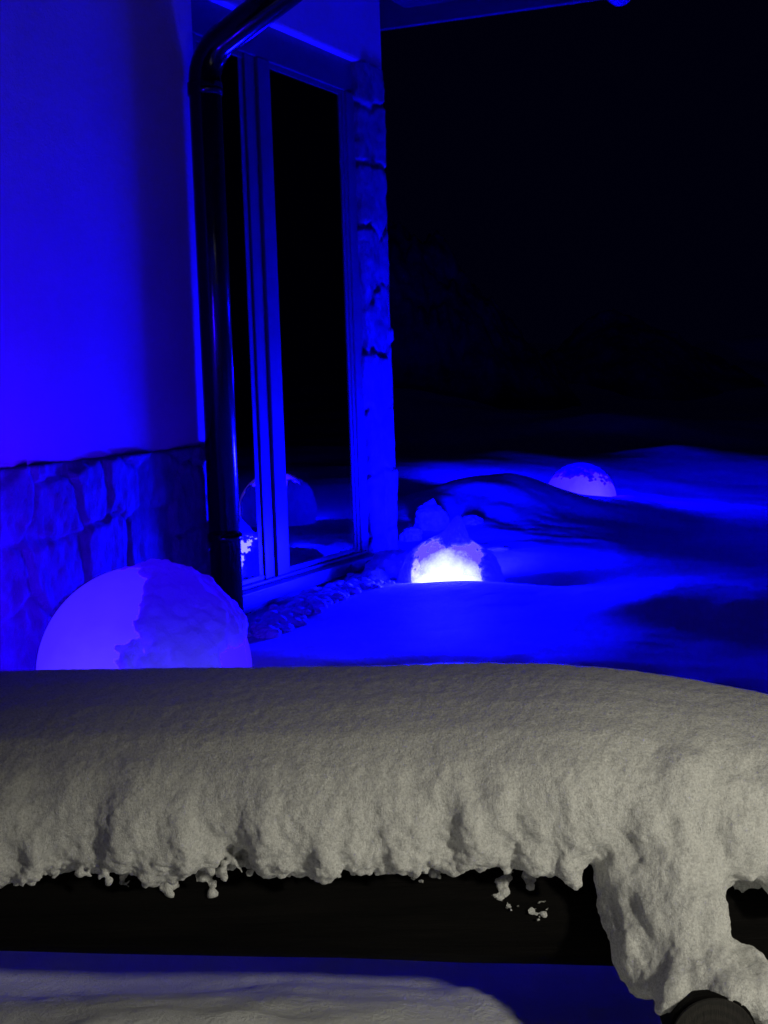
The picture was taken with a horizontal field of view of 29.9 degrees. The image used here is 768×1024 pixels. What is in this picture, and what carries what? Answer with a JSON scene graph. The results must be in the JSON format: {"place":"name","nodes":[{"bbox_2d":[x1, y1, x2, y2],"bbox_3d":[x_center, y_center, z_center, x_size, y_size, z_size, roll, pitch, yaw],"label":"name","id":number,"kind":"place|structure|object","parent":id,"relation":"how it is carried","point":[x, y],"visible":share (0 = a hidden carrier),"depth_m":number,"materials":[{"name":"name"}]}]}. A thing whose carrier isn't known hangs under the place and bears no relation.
{"place":"outdoors","nodes":[
{"label":"outdoors","id":0,"kind":"place"},
{"bbox_2d":[0,334,767,1023],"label":"snow ground","id":1,"kind":"structure","parent":0,"point":[656,562],"depth_m":4.97,"materials":[{"name":"white snow"}]},
{"bbox_2d":[36,567,251,669],"bbox_3d":[-0.558,0.415,3.383,0.500,0.580,0.500,-2,5,0],"label":"globe lamp","id":2,"kind":"object","parent":1,"relation":"on","point":[90,625],"visible":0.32,"depth_m":3.21,"materials":[{"name":"glass"}]},
{"bbox_2d":[114,559,247,668],"bbox_3d":[-0.469,0.371,3.378,0.302,0.525,0.525,-2,5,0],"label":"snow crust","id":3,"kind":"object","parent":2,"relation":"on","point":[190,617],"visible":0.54,"depth_m":3.21},
{"bbox_2d":[0,0,629,670],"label":"house","id":4,"kind":"structure","parent":1,"relation":"on","point":[196,334],"depth_m":4.74,"materials":[{"name":"paint"}]},
{"bbox_2d":[191,0,374,614],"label":"window","id":5,"kind":"structure","parent":4,"relation":"in","point":[290,162],"depth_m":5.56,"materials":[{"name":"paint"}]},
{"bbox_2d":[247,561,394,638],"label":"pebbles","id":6,"kind":"object","parent":1,"relation":"on","point":[296,611],"visible":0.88,"depth_m":5.16,"materials":[{"name":"stone"}]},
{"bbox_2d":[354,582,382,590],"bbox_3d":[-0.058,0.315,5.451,0.120,0.102,0.139,-2,5,0],"label":"snow clod","id":7,"kind":"object","parent":1,"relation":"on","point":[367,586],"visible":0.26,"depth_m":5.43,"materials":[{"name":"white snow"}]},
{"bbox_2d":[361,568,389,581],"bbox_3d":[-0.038,0.280,5.754,0.132,0.121,0.125,2,7,38],"label":"snow clod","id":8,"kind":"object","parent":1,"relation":"on","point":[378,573],"visible":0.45,"depth_m":5.72,"materials":[{"name":"white snow"}]},
{"bbox_2d":[0,864,767,1023],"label":"log fence","id":9,"kind":"object","parent":1,"relation":"on","point":[466,917],"visible":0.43,"depth_m":1.94,"materials":[{"name":"brown wood"}]},
{"bbox_2d":[0,662,767,1023],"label":"rail snow","id":10,"kind":"structure","parent":9,"relation":"on","point":[644,794],"depth_m":1.86,"materials":[{"name":"white snow"}]},
{"bbox_2d":[365,549,411,579],"bbox_3d":[0.036,0.244,5.892,0.229,0.178,0.249,-2,5,0],"label":"snow clod","id":11,"kind":"object","parent":1,"relation":"on","point":[389,562],"visible":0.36,"depth_m":5.81,"materials":[{"name":"white snow"}]},
{"bbox_2d":[399,527,422,541],"bbox_3d":[0.129,0.124,6.845,0.118,0.111,0.119,-2,5,0],"label":"snow clod","id":12,"kind":"object","parent":1,"relation":"on","point":[408,534],"visible":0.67,"depth_m":6.81,"materials":[{"name":"white snow"}]},
{"bbox_2d":[413,498,450,531],"bbox_3d":[0.236,0.029,7.137,0.186,0.197,0.232,-2,5,0],"label":"snow clod","id":13,"kind":"object","parent":1,"relation":"on","point":[431,515],"visible":0.71,"depth_m":7.06,"materials":[{"name":"white snow"}]},
{"bbox_2d":[411,539,483,582],"bbox_3d":[0.263,0.331,5.778,0.394,0.474,0.394,-2,5,0],"label":"globe lamp","id":14,"kind":"object","parent":1,"relation":"on","point":[438,562],"visible":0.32,"depth_m":5.62,"materials":[{"name":"glass"}]},
{"bbox_2d":[397,515,503,582],"bbox_3d":[0.266,0.241,5.792,0.429,0.459,0.366,-2,5,0],"label":"snow crust","id":15,"kind":"object","parent":14,"relation":"on","point":[454,532],"visible":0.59,"depth_m":5.69},
{"bbox_2d":[462,515,482,524],"bbox_3d":[0.443,0.062,7.140,0.112,0.100,0.110,-5,6,-32],"label":"snow clod","id":16,"kind":"object","parent":1,"relation":"on","point":[472,520],"visible":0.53,"depth_m":7.11,"materials":[{"name":"white snow"}]},
{"bbox_2d":[485,546,509,551],"bbox_3d":[0.497,0.189,6.348,0.162,0.081,0.210,-2,5,0],"label":"snow clod","id":17,"kind":"object","parent":1,"relation":"on","point":[498,548],"visible":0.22,"depth_m":6.29,"materials":[{"name":"white snow"}]},
{"bbox_2d":[548,473,615,496],"bbox_3d":[1.302,-0.038,9.543,0.476,0.556,0.476,-2,5,0],"label":"globe lamp","id":18,"kind":"object","parent":1,"relation":"on","point":[581,484],"visible":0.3,"depth_m":9.35,"materials":[{"name":"glass"}]},
{"bbox_2d":[552,462,612,485],"bbox_3d":[1.308,-0.247,9.524,0.398,0.160,0.389,-2,5,0],"label":"snow crust","id":19,"kind":"object","parent":18,"relation":"on","point":[570,471],"visible":0.98,"depth_m":9.41},
{"bbox_2d":[387,220,580,409],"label":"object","id":20,"kind":"structure","parent":0,"point":[456,333],"depth_m":31.95,"materials":[{"name":"black"}]},
{"bbox_2d":[380,0,767,344],"label":"sky","id":21,"kind":"structure","parent":0,"point":[577,162],"materials":[{"name":"black"}]},
{"bbox_2d":[546,309,765,400],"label":"snowy hill","id":22,"kind":"structure","parent":0,"point":[614,350],"depth_m":38.30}
]}

